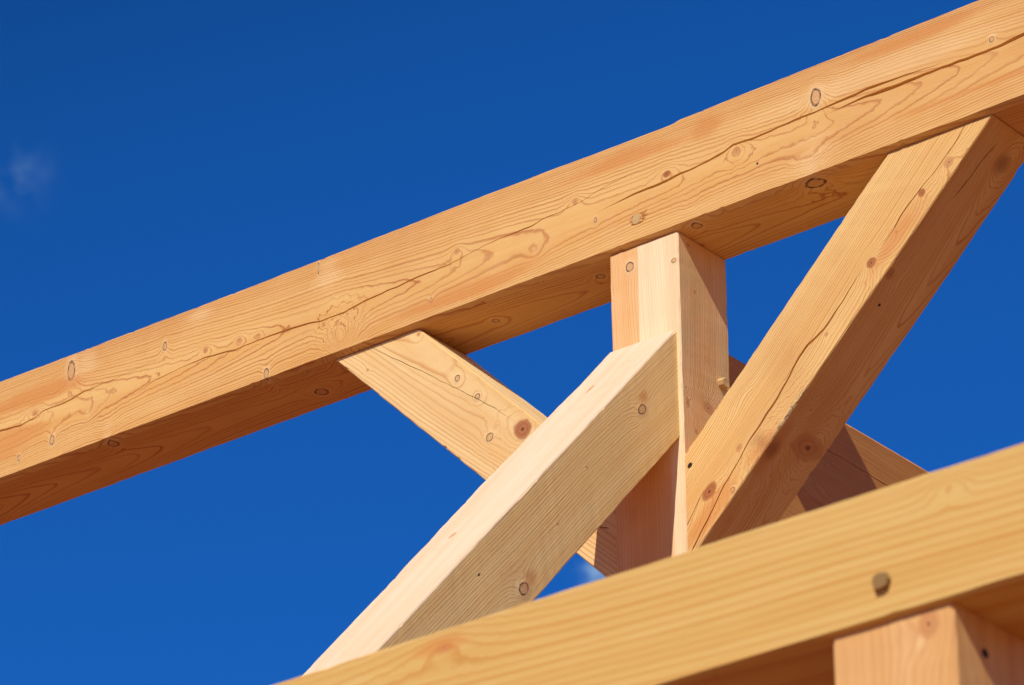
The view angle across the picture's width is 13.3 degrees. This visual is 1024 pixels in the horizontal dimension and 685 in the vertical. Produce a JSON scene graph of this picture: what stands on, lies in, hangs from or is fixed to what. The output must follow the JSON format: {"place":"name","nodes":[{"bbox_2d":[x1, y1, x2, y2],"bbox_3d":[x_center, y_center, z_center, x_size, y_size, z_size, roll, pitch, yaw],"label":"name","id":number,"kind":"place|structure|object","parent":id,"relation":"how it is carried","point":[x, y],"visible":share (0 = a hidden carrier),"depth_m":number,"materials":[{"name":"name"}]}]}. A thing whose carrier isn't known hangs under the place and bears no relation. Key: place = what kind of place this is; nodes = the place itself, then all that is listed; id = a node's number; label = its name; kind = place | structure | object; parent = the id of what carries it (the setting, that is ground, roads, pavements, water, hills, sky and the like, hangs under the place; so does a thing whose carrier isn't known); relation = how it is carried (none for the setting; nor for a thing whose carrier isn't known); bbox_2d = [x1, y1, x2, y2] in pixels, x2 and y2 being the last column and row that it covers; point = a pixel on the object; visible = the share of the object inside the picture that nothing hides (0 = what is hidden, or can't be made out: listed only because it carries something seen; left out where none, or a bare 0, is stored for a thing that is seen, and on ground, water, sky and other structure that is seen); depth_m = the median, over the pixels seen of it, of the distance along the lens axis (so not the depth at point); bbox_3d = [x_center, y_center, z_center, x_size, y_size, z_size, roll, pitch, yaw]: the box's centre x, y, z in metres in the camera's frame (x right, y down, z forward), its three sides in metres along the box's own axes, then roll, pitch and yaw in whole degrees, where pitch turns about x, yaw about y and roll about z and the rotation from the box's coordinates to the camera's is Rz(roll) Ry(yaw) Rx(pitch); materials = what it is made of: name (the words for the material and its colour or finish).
{"place":"outdoors","nodes":[
{"label":"outdoors","id":0,"kind":"place"},
{"bbox_2d":[0,0,1023,684],"label":"sky","id":1,"kind":"structure","parent":0,"point":[160,160],"materials":[{"name":"blue"}]},
{"label":"ground","id":2,"kind":"structure","parent":0,"visible":0},
{"bbox_2d":[610,232,729,573],"bbox_3d":[0.407,2.684,8.968,0.217,6.458,0.195,-20,-33,33],"label":"timber post","id":3,"kind":"object","parent":2,"relation":"on","point":[676,281],"visible":0.52,"depth_m":10.24,"materials":[{"name":"brown wood"}]},
{"bbox_2d":[336,330,616,577],"bbox_3d":[0.013,0.255,10.518,0.189,0.190,1.206,29,6,-45],"label":"knee brace","id":4,"kind":"object","parent":3,"relation":"attached to","point":[478,419],"visible":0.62,"depth_m":10.58,"materials":[{"name":"beige wood"}]},
{"bbox_2d":[302,330,679,675],"bbox_3d":[-0.301,0.725,9.018,0.207,3.100,0.192,-20,-76,33],"label":"diagonal strut","id":5,"kind":"object","parent":3,"relation":"attached to","point":[526,520],"visible":0.9,"depth_m":9.59,"materials":[{"name":"brown wood"}]},
{"bbox_2d":[0,0,1023,524],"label":"roof beam","id":6,"kind":"structure","parent":3,"relation":"on","point":[800,152],"depth_m":10.65,"materials":[{"name":"brown wood"}]},
{"bbox_2d":[728,354,928,521],"bbox_3d":[1.396,0.767,11.454,0.200,0.420,3.200,-20,-33,33],"label":"diagonal brace","id":7,"kind":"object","parent":3,"relation":"attached to","point":[853,463],"depth_m":10.70,"materials":[{"name":"brown wood"}]},
{"bbox_2d":[685,115,1023,550],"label":"knee brace","id":8,"kind":"object","parent":3,"relation":"attached to","point":[877,274],"visible":0.96,"depth_m":9.93,"materials":[{"name":"brown wood"}]},
{"bbox_2d":[833,602,1023,684],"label":"timber post","id":9,"kind":"object","parent":2,"relation":"on","point":[950,643],"visible":1,"depth_m":6.00,"materials":[{"name":"brown wood"}]},
{"bbox_2d":[275,443,1023,684],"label":"beam","id":10,"kind":"structure","parent":9,"relation":"on","point":[786,602],"depth_m":6.17,"materials":[{"name":"brown wood"}]}
]}

